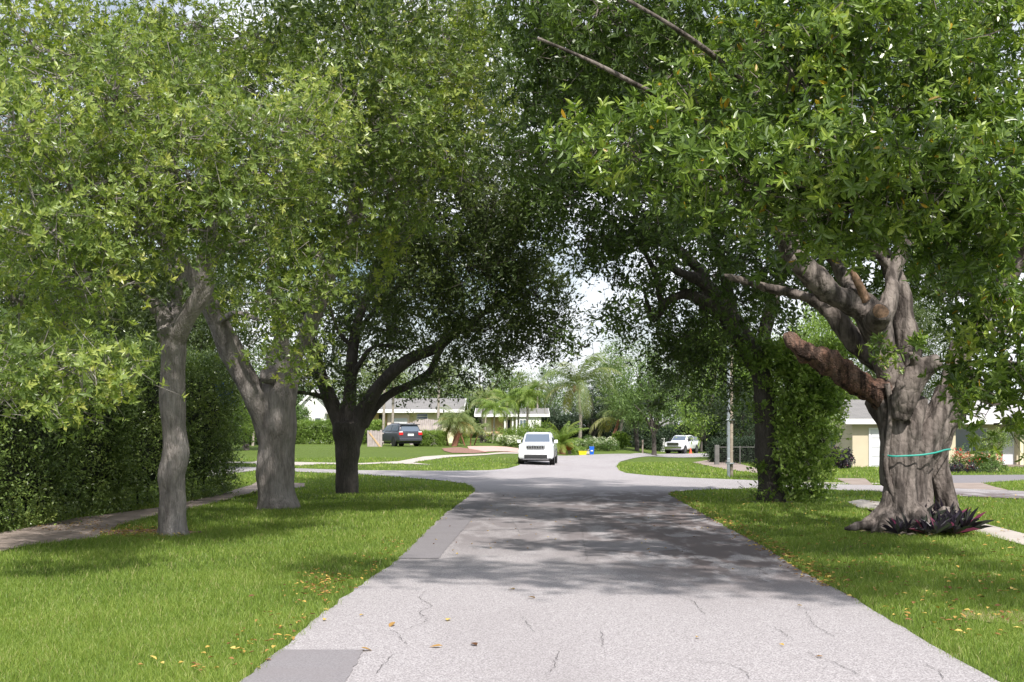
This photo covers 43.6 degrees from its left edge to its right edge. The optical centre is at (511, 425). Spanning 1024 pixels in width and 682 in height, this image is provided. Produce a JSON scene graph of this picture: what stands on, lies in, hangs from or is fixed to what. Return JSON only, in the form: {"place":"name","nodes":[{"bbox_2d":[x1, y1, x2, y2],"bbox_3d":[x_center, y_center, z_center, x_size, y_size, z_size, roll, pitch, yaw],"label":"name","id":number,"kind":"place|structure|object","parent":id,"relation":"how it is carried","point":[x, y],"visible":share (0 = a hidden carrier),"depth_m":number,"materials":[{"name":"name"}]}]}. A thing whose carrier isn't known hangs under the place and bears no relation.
{"place":"outdoors","nodes":[
{"label":"outdoors","id":0,"kind":"place"},
{"bbox_2d":[0,482,304,550],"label":"sidewalk","id":1,"kind":"structure","parent":0,"point":[21,537],"depth_m":27.54,"materials":[{"name":"concrete"}]},
{"bbox_2d":[230,452,517,464],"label":"sidewalk","id":2,"kind":"structure","parent":0,"point":[411,461],"depth_m":72.20,"materials":[{"name":"concrete"}]},
{"bbox_2d":[467,446,517,451],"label":"driveway","id":3,"kind":"structure","parent":0,"point":[493,448],"depth_m":86.04,"materials":[{"name":"beige concrete"}]},
{"bbox_2d":[0,438,1023,681],"bbox_3d":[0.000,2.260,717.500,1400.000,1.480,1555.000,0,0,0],"label":"ground","id":4,"kind":"structure","parent":0,"point":[316,451],"depth_m":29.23,"materials":[{"name":"green plant"}]},
{"bbox_2d":[0,196,137,366],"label":"leafy tree","id":5,"kind":"object","parent":4,"relation":"on","point":[17,297],"visible":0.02,"depth_m":48.89,"materials":[{"name":"green plant"}]},
{"bbox_2d":[0,299,247,531],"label":"tall hedge","id":6,"kind":"object","parent":4,"relation":"on","point":[117,466],"visible":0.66,"depth_m":32.16,"materials":[{"name":"green plant"}]},
{"bbox_2d":[38,225,209,376],"bbox_3d":[-16.851,-3.195,54.414,9.158,11.243,9.258,0,0,-30],"label":"leafy tree","id":7,"kind":"object","parent":4,"relation":"on","point":[140,303],"visible":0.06,"depth_m":53.13,"materials":[{"name":"green plant"}]},
{"bbox_2d":[107,529,200,535],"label":"soil","id":8,"kind":"structure","parent":4,"relation":"on","point":[131,531],"depth_m":26.28,"materials":[{"name":"brown soil"}]},
{"bbox_2d":[0,0,371,536],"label":"oak tree","id":9,"kind":"object","parent":4,"relation":"on","point":[175,127],"visible":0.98,"depth_m":19.59,"materials":[{"name":"green plant"}]},
{"bbox_2d":[127,242,271,406],"bbox_3d":[-15.463,-3.441,60.018,9.575,11.754,9.679,0,0,41],"label":"leafy tree","id":10,"kind":"object","parent":4,"relation":"on","point":[204,338],"visible":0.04,"depth_m":59.45,"materials":[{"name":"green plant"}]},
{"bbox_2d":[215,368,261,464],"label":"leafy tree","id":11,"kind":"object","parent":4,"relation":"on","point":[250,427],"visible":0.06,"depth_m":65.48,"materials":[{"name":"green plant"}]},
{"bbox_2d":[220,380,300,449],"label":"leafy tree","id":12,"kind":"object","parent":4,"relation":"on","point":[246,446],"visible":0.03,"depth_m":83.83,"materials":[{"name":"green plant"}]},
{"bbox_2d":[222,402,311,444],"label":"shade hedge","id":13,"kind":"object","parent":4,"relation":"on","point":[303,413],"visible":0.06,"depth_m":104.18,"materials":[{"name":"green plant"}]},
{"bbox_2d":[249,337,328,403],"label":"leafy tree","id":14,"kind":"object","parent":4,"relation":"on","point":[298,399],"visible":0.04,"depth_m":125.04,"materials":[{"name":"green plant"}]},
{"bbox_2d":[299,389,329,442],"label":"gabled house","id":15,"kind":"structure","parent":4,"relation":"on","point":[318,410],"depth_m":112.00,"materials":[{"name":"white paint"}]},
{"bbox_2d":[128,0,524,509],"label":"oak tree","id":16,"kind":"object","parent":4,"relation":"on","point":[270,402],"visible":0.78,"depth_m":27.60,"materials":[{"name":"green plant"}]},
{"bbox_2d":[295,417,385,443],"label":"clipped hedge","id":17,"kind":"object","parent":4,"relation":"on","point":[319,431],"visible":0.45,"depth_m":102.41,"materials":[{"name":"green plant"}]},
{"bbox_2d":[326,356,386,405],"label":"leafy tree","id":18,"kind":"object","parent":4,"relation":"on","point":[364,375],"visible":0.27,"depth_m":127.09,"materials":[{"name":"green plant"}]},
{"bbox_2d":[367,430,383,446],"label":"wooden fence","id":19,"kind":"object","parent":4,"relation":"on","point":[374,438],"visible":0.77,"depth_m":90.78,"materials":[{"name":"brown wood"}]},
{"bbox_2d":[363,355,396,443],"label":"feather palm","id":20,"kind":"object","parent":4,"relation":"on","point":[383,419],"visible":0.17,"depth_m":100.92,"materials":[{"name":"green plant"}]},
{"bbox_2d":[374,367,415,443],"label":"feather palm","id":21,"kind":"object","parent":4,"relation":"on","point":[392,419],"visible":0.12,"depth_m":101.92,"materials":[{"name":"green plant"}]},
{"bbox_2d":[372,356,425,397],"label":"leafy tree","id":22,"kind":"object","parent":4,"relation":"on","point":[405,396],"visible":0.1,"depth_m":139.22,"materials":[{"name":"green plant"}]},
{"bbox_2d":[382,424,421,446],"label":"dark van","id":23,"kind":"object","parent":4,"relation":"on","point":[394,435],"visible":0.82,"depth_m":91.08,"materials":[{"name":"grey metal"}]},
{"bbox_2d":[372,398,467,442],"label":"tan house","id":24,"kind":"structure","parent":4,"relation":"on","point":[422,411],"depth_m":108.20,"materials":[{"name":"grey paint"}]},
{"bbox_2d":[253,0,590,493],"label":"oak tree","id":25,"kind":"object","parent":4,"relation":"on","point":[500,264],"visible":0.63,"depth_m":39.10,"materials":[{"name":"green plant"}]},
{"bbox_2d":[410,419,441,444],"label":"wooden fence","id":26,"kind":"object","parent":4,"relation":"on","point":[422,424],"visible":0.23,"depth_m":99.52,"materials":[{"name":"white wood"}]},
{"bbox_2d":[418,429,448,446],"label":"clipped hedge","id":27,"kind":"object","parent":4,"relation":"on","point":[429,436],"visible":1,"depth_m":91.32,"materials":[{"name":"green plant"}]},
{"bbox_2d":[400,353,477,411],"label":"leafy tree","id":28,"kind":"object","parent":4,"relation":"on","point":[444,392],"visible":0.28,"depth_m":134.17,"materials":[{"name":"green plant"}]},
{"bbox_2d":[419,363,459,420],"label":"feather palm","id":29,"kind":"object","parent":4,"relation":"on","point":[438,409],"visible":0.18,"depth_m":99.94,"materials":[{"name":"green plant"}]},
{"bbox_2d":[437,404,475,445],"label":"date palm","id":30,"kind":"object","parent":4,"relation":"on","point":[458,421],"visible":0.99,"depth_m":91.71,"materials":[{"name":"plant"}]},
{"bbox_2d":[442,447,484,452],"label":"mulch bed","id":31,"kind":"object","parent":4,"relation":"on","point":[458,450],"visible":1,"depth_m":82.75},
{"bbox_2d":[463,423,482,444],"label":"pygmy palm","id":32,"kind":"object","parent":4,"relation":"on","point":[477,426],"visible":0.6,"depth_m":95.95,"materials":[{"name":"green plant"}]},
{"bbox_2d":[444,361,519,437],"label":"leafy tree","id":33,"kind":"object","parent":4,"relation":"on","point":[493,380],"visible":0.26,"depth_m":149.75,"materials":[{"name":"green plant"}]},
{"bbox_2d":[465,391,502,442],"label":"feather palm","id":34,"kind":"object","parent":4,"relation":"on","point":[485,394],"visible":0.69,"depth_m":109.88,"materials":[{"name":"green plant"}]},
{"bbox_2d":[470,382,497,441],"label":"feather palm","id":35,"kind":"object","parent":4,"relation":"on","point":[487,391],"visible":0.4,"depth_m":115.92,"materials":[{"name":"green plant"}]},
{"bbox_2d":[477,398,515,442],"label":"feather palm","id":36,"kind":"object","parent":4,"relation":"on","point":[494,406],"visible":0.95,"depth_m":107.75,"materials":[{"name":"green plant"}]},
{"bbox_2d":[489,433,518,446],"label":"flowering shrub","id":37,"kind":"object","parent":4,"relation":"on","point":[503,439],"visible":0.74,"depth_m":95.81,"materials":[{"name":"green plant"}]},
{"bbox_2d":[490,388,526,442],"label":"feather palm","id":38,"kind":"object","parent":4,"relation":"on","point":[511,402],"visible":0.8,"depth_m":111.71,"materials":[{"name":"green plant"}]},
{"bbox_2d":[481,358,541,406],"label":"leafy tree","id":39,"kind":"object","parent":4,"relation":"on","point":[520,379],"visible":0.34,"depth_m":156.72,"materials":[{"name":"green plant"}]},
{"bbox_2d":[464,404,558,437],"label":"shade hedge","id":40,"kind":"object","parent":4,"relation":"on","point":[471,414],"visible":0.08,"depth_m":150.61,"materials":[{"name":"green plant"}]},
{"bbox_2d":[474,408,549,437],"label":"house","id":41,"kind":"structure","parent":4,"relation":"on","point":[539,414],"depth_m":123.95,"materials":[{"name":"white paint"}]},
{"bbox_2d":[507,436,522,447],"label":"flowering shrub","id":42,"kind":"object","parent":4,"relation":"on","point":[513,442],"visible":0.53,"depth_m":94.84,"materials":[{"name":"green plant"}]},
{"bbox_2d":[499,392,536,428],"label":"feather palm","id":43,"kind":"object","parent":4,"relation":"on","point":[520,406],"visible":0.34,"depth_m":114.01,"materials":[{"name":"green plant"}]},
{"bbox_2d":[485,424,552,443],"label":"green shrub","id":44,"kind":"object","parent":4,"relation":"on","point":[518,432],"visible":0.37,"depth_m":103.59,"materials":[{"name":"green plant"}]},
{"bbox_2d":[509,382,545,429],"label":"feather palm","id":45,"kind":"object","parent":4,"relation":"on","point":[527,395],"visible":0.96,"depth_m":111.71,"materials":[{"name":"green plant"}]},
{"bbox_2d":[512,418,555,436],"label":"green shrub","id":46,"kind":"object","parent":4,"relation":"on","point":[535,426],"visible":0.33,"depth_m":110.05,"materials":[{"name":"green plant"}]},
{"bbox_2d":[525,377,551,407],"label":"feather palm","id":47,"kind":"object","parent":4,"relation":"on","point":[541,386],"visible":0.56,"depth_m":129.89,"materials":[{"name":"green plant"}]},
{"bbox_2d":[519,362,576,414],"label":"leafy tree","id":48,"kind":"object","parent":4,"relation":"on","point":[539,376],"visible":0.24,"depth_m":165.12,"materials":[{"name":"green plant"}]},
{"bbox_2d":[541,402,565,426],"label":"leafy tree","id":49,"kind":"object","parent":4,"relation":"on","point":[555,410],"visible":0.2,"depth_m":139.62,"materials":[{"name":"green plant"}]},
{"bbox_2d":[537,421,588,453],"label":"date palm","id":50,"kind":"object","parent":4,"relation":"on","point":[563,442],"visible":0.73,"depth_m":95.75,"materials":[{"name":"green plant"}]},
{"bbox_2d":[537,352,622,446],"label":"coconut palm","id":51,"kind":"object","parent":4,"relation":"on","point":[578,389],"visible":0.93,"depth_m":111.65,"materials":[{"name":"green plant"}]},
{"bbox_2d":[572,438,599,450],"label":"flowering shrub","id":52,"kind":"object","parent":4,"relation":"on","point":[588,444],"visible":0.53,"depth_m":107.67,"materials":[{"name":"green plant"}]},
{"bbox_2d":[556,377,624,438],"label":"leafy tree","id":53,"kind":"object","parent":4,"relation":"on","point":[588,422],"visible":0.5,"depth_m":125.87,"materials":[{"name":"green plant"}]},
{"bbox_2d":[541,411,651,449],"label":"shade hedge","id":54,"kind":"object","parent":4,"relation":"on","point":[558,421],"visible":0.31,"depth_m":131.64,"materials":[{"name":"green plant"}]},
{"bbox_2d":[580,435,617,450],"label":"flowering shrub","id":55,"kind":"object","parent":4,"relation":"on","point":[602,438],"visible":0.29,"depth_m":109.84,"materials":[{"name":"green plant"}]},
{"bbox_2d":[597,437,619,450],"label":"flowering shrub","id":56,"kind":"object","parent":4,"relation":"on","point":[604,442],"visible":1,"depth_m":107.77,"materials":[{"name":"green plant"}]},
{"bbox_2d":[584,355,637,391],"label":"coconut palm","id":57,"kind":"object","parent":4,"relation":"on","point":[617,364],"visible":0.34,"depth_m":134.63,"materials":[{"name":"green plant"}]},
{"bbox_2d":[299,370,932,420],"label":"distant treeline","id":58,"kind":"object","parent":4,"relation":"on","point":[553,389],"visible":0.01,"depth_m":187.73,"materials":[{"name":"green plant"}]},
{"bbox_2d":[588,396,646,435],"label":"coconut palm","id":59,"kind":"object","parent":4,"relation":"on","point":[608,418],"visible":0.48,"depth_m":119.88,"materials":[{"name":"green plant"}]},
{"bbox_2d":[595,390,646,431],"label":"coconut palm","id":60,"kind":"object","parent":4,"relation":"on","point":[621,425],"visible":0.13,"depth_m":123.89,"materials":[{"name":"green plant"}]},
{"bbox_2d":[611,431,631,448],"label":"green shrub","id":61,"kind":"object","parent":4,"relation":"on","point":[624,439],"visible":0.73,"depth_m":117.63,"materials":[{"name":"green plant"}]},
{"bbox_2d":[591,332,676,451],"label":"leafy tree","id":62,"kind":"object","parent":4,"relation":"on","point":[636,435],"visible":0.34,"depth_m":117.83,"materials":[{"name":"green plant"}]},
{"bbox_2d":[605,345,693,455],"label":"leafy tree","id":63,"kind":"object","parent":4,"relation":"on","point":[653,426],"visible":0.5,"depth_m":111.19,"materials":[{"name":"green plant"}]},
{"bbox_2d":[647,422,705,451],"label":"shade hedge","id":64,"kind":"object","parent":4,"relation":"on","point":[666,435],"visible":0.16,"depth_m":142.23,"materials":[{"name":"green plant"}]},
{"bbox_2d":[681,412,704,451],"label":"leafy tree","id":65,"kind":"object","parent":4,"relation":"on","point":[701,439],"visible":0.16,"depth_m":142.87,"materials":[{"name":"green plant"}]},
{"bbox_2d":[657,358,737,425],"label":"leafy tree","id":66,"kind":"object","parent":4,"relation":"on","point":[690,393],"visible":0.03,"depth_m":100.29,"materials":[{"name":"green plant"}]},
{"bbox_2d":[673,314,752,447],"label":"leafy tree","id":67,"kind":"object","parent":4,"relation":"on","point":[695,421],"visible":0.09,"depth_m":91.26,"materials":[{"name":"green plant"}]},
{"bbox_2d":[704,435,755,463],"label":"dark hedge","id":68,"kind":"object","parent":4,"relation":"on","point":[747,443],"visible":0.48,"depth_m":73.96,"materials":[{"name":"green plant"}]},
{"bbox_2d":[726,345,733,475],"bbox_3d":[9.267,-2.150,54.403,0.320,9.300,0.340,0,0,0],"label":"utility pole","id":69,"kind":"object","parent":4,"relation":"on","point":[729,463],"visible":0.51,"depth_m":54.31,"materials":[{"name":"grey wood"}]},
{"bbox_2d":[714,445,754,464],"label":"pipe fence","id":70,"kind":"object","parent":4,"relation":"on","point":[716,454],"visible":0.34,"depth_m":70.88,"materials":[{"name":"metal"}]},
{"bbox_2d":[689,381,780,448],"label":"leafy tree","id":71,"kind":"object","parent":4,"relation":"on","point":[739,424],"visible":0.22,"depth_m":83.25,"materials":[{"name":"green plant"}]},
{"bbox_2d":[471,0,1023,536],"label":"fig tree","id":72,"kind":"object","parent":4,"relation":"on","point":[931,200],"visible":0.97,"depth_m":19.16,"materials":[{"name":"green plant"}]},
{"bbox_2d":[887,449,950,456],"bbox_3d":[8.387,0.561,26.511,1.279,0.162,2.103,0,0,24],"label":"strap","id":73,"kind":"object","parent":72,"relation":"attached to","point":[918,454],"visible":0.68,"depth_m":25.65,"materials":[{"name":"teal fabric"}]},
{"bbox_2d":[700,414,798,457],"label":"shade hedge","id":74,"kind":"object","parent":4,"relation":"on","point":[715,435],"visible":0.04,"depth_m":90.95,"materials":[{"name":"green plant"}]},
{"bbox_2d":[489,0,1023,503],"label":"vine covered tree","id":75,"kind":"object","parent":4,"relation":"on","point":[809,402],"visible":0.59,"depth_m":35.59,"materials":[{"name":"green plant"}]},
{"bbox_2d":[772,313,848,481],"bbox_3d":[11.271,-1.163,49.852,3.961,7.124,3.835,0,0,28],"label":"leafy tree","id":76,"kind":"object","parent":4,"relation":"on","point":[819,329],"visible":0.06,"depth_m":49.68,"materials":[{"name":"green plant"}]},
{"bbox_2d":[773,283,872,399],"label":"leafy tree","id":77,"kind":"object","parent":4,"relation":"on","point":[814,317],"visible":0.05,"depth_m":85.98,"materials":[{"name":"green plant"}]},
{"bbox_2d":[823,445,855,468],"bbox_3d":[16.217,1.644,64.043,2.120,1.543,1.431,0,0,0],"label":"purple shrub","id":78,"kind":"object","parent":4,"relation":"on","point":[844,463],"visible":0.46,"depth_m":63.88,"materials":[{"name":"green plant"}]},
{"bbox_2d":[838,283,973,399],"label":"leafy tree","id":79,"kind":"object","parent":4,"relation":"on","point":[920,315],"visible":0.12,"depth_m":72.99,"materials":[{"name":"green plant"}]},
{"bbox_2d":[813,399,1023,466],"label":"yellow house","id":80,"kind":"structure","parent":4,"relation":"on","point":[861,426],"depth_m":67.30,"materials":[{"name":"white paint"}]},
{"bbox_2d":[869,428,879,466],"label":"garage door","id":81,"kind":"structure","parent":80,"relation":"in","point":[874,441],"depth_m":66.94,"materials":[{"name":"white paint"}]},
{"bbox_2d":[956,428,987,452],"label":"window","id":82,"kind":"structure","parent":80,"relation":"in","point":[961,433],"depth_m":67.86,"materials":[{"name":"grey glass"}]},
{"bbox_2d":[1002,427,1013,463],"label":"front door","id":83,"kind":"structure","parent":80,"relation":"in","point":[1008,456],"depth_m":67.85,"materials":[{"name":"white metal"}]},
{"bbox_2d":[950,443,975,470],"bbox_3d":[21.108,1.538,59.849,1.630,1.435,1.424,0,0,-36],"label":"rose bush","id":84,"kind":"object","parent":4,"relation":"on","point":[960,455],"visible":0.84,"depth_m":59.94,"materials":[{"name":"pink plant"}]},
{"bbox_2d":[949,461,981,472],"bbox_3d":[20.690,1.968,58.943,1.735,1.063,1.176,0,0,0],"label":"purple shrub","id":85,"kind":"object","parent":4,"relation":"on","point":[961,467],"visible":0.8,"depth_m":58.84,"materials":[{"name":"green plant"}]},
{"bbox_2d":[951,448,1004,471],"bbox_3d":[21.881,1.725,59.984,2.330,1.355,1.563,0,0,0],"label":"rose bush","id":86,"kind":"object","parent":4,"relation":"on","point":[994,457],"visible":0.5,"depth_m":59.78,"materials":[{"name":"pink plant"}]},
{"bbox_2d":[961,608,1023,623],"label":"dry turf","id":87,"kind":"structure","parent":4,"relation":"on","point":[990,614],"depth_m":14.71,"materials":[{"name":"green plant"}]},
{"bbox_2d":[977,459,1008,472],"bbox_3d":[22.073,1.872,59.016,1.582,1.049,1.233,0,0,0],"label":"green shrub","id":88,"kind":"object","parent":4,"relation":"on","point":[987,469],"visible":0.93,"depth_m":58.85,"materials":[{"name":"green plant"}]},
{"bbox_2d":[979,424,1014,468],"bbox_3d":[23.123,1.060,61.545,1.869,2.280,1.587,0,0,0],"label":"ball tree","id":89,"kind":"object","parent":4,"relation":"on","point":[1003,437],"visible":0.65,"depth_m":61.27,"materials":[{"name":"green plant"}]},
{"bbox_2d":[0,0,1023,424],"label":"sky","id":90,"kind":"structure","parent":0,"point":[593,297],"materials":[{"name":"white"}]},
{"bbox_2d":[211,453,1023,681],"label":"road","id":91,"kind":"structure","parent":0,"point":[652,628],"depth_m":15.46,"materials":[{"name":"grey asphalt"}]},
{"bbox_2d":[241,649,363,681],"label":"road patch","id":92,"kind":"object","parent":91,"relation":"on","point":[301,665],"visible":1,"depth_m":11.51,"materials":[{"name":"grey asphalt"}]},
{"bbox_2d":[400,495,490,557],"bbox_3d":[-1.243,2.171,30.450,0.706,0.001,19.177,0,0,2],"label":"road patch","id":93,"kind":"object","parent":91,"relation":"on","point":[444,532],"visible":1,"depth_m":26.13,"materials":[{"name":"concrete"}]},
{"bbox_2d":[17,492,1023,670],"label":"fallen leaves","id":94,"kind":"object","parent":91,"relation":"on","point":[476,643],"visible":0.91,"depth_m":18.20,"materials":[{"name":"yellow plant"}]},
{"bbox_2d":[517,431,557,464],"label":"white suv","id":95,"kind":"object","parent":91,"relation":"on","point":[537,446],"visible":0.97,"depth_m":69.02,"materials":[{"name":"white metal"}]},
{"bbox_2d":[581,541,675,551],"bbox_3d":[2.117,2.174,22.968,1.531,0.001,2.148,0,0,-9],"label":"road patch","id":96,"kind":"object","parent":91,"relation":"on","point":[635,546],"visible":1,"depth_m":22.93,"materials":[{"name":"grey asphalt"}]},
{"bbox_2d":[374,510,943,676],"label":"road cracks","id":97,"kind":"object","parent":91,"relation":"on","point":[602,633],"visible":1,"depth_m":13.38,"materials":[{"name":"grey asphalt"}]},
{"bbox_2d":[664,435,699,453],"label":"white pickup","id":98,"kind":"object","parent":91,"relation":"on","point":[681,444],"visible":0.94,"depth_m":134.38,"materials":[{"name":"white metal"}]},
{"bbox_2d":[694,460,756,472],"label":"sidewalk","id":99,"kind":"structure","parent":0,"point":[738,467],"depth_m":69.17,"materials":[{"name":"concrete"}]},
{"bbox_2d":[835,478,872,484],"bbox_3d":[13.422,2.174,49.600,1.217,0.001,6.091,0,0,8],"label":"driveway apron","id":100,"kind":"object","parent":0,"point":[857,481],"visible":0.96,"depth_m":49.39,"materials":[{"name":"concrete"}]},
{"bbox_2d":[848,499,1023,544],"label":"sidewalk","id":101,"kind":"structure","parent":0,"point":[1015,536],"depth_m":26.49,"materials":[{"name":"concrete"}]},
{"bbox_2d":[953,483,1006,489],"bbox_3d":[16.329,2.174,45.740,1.764,0.001,5.743,0,0,11],"label":"driveway apron","id":102,"kind":"object","parent":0,"point":[972,486],"visible":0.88,"depth_m":45.37,"materials":[{"name":"concrete"}]},
{"bbox_2d":[952,475,1023,482],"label":"driveway","id":103,"kind":"structure","parent":0,"point":[972,478],"depth_m":52.31,"materials":[{"name":"concrete"}]},
{"label":"soil","id":104,"kind":"structure","parent":0,"visible":0},
{"bbox_2d":[867,498,993,533],"bbox_3d":[8.332,1.810,25.750,2.286,0.697,2.632,0,0,0],"label":"purple plant clump","id":105,"kind":"object","parent":104,"relation":"on","point":[959,521],"visible":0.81,"depth_m":24.91,"materials":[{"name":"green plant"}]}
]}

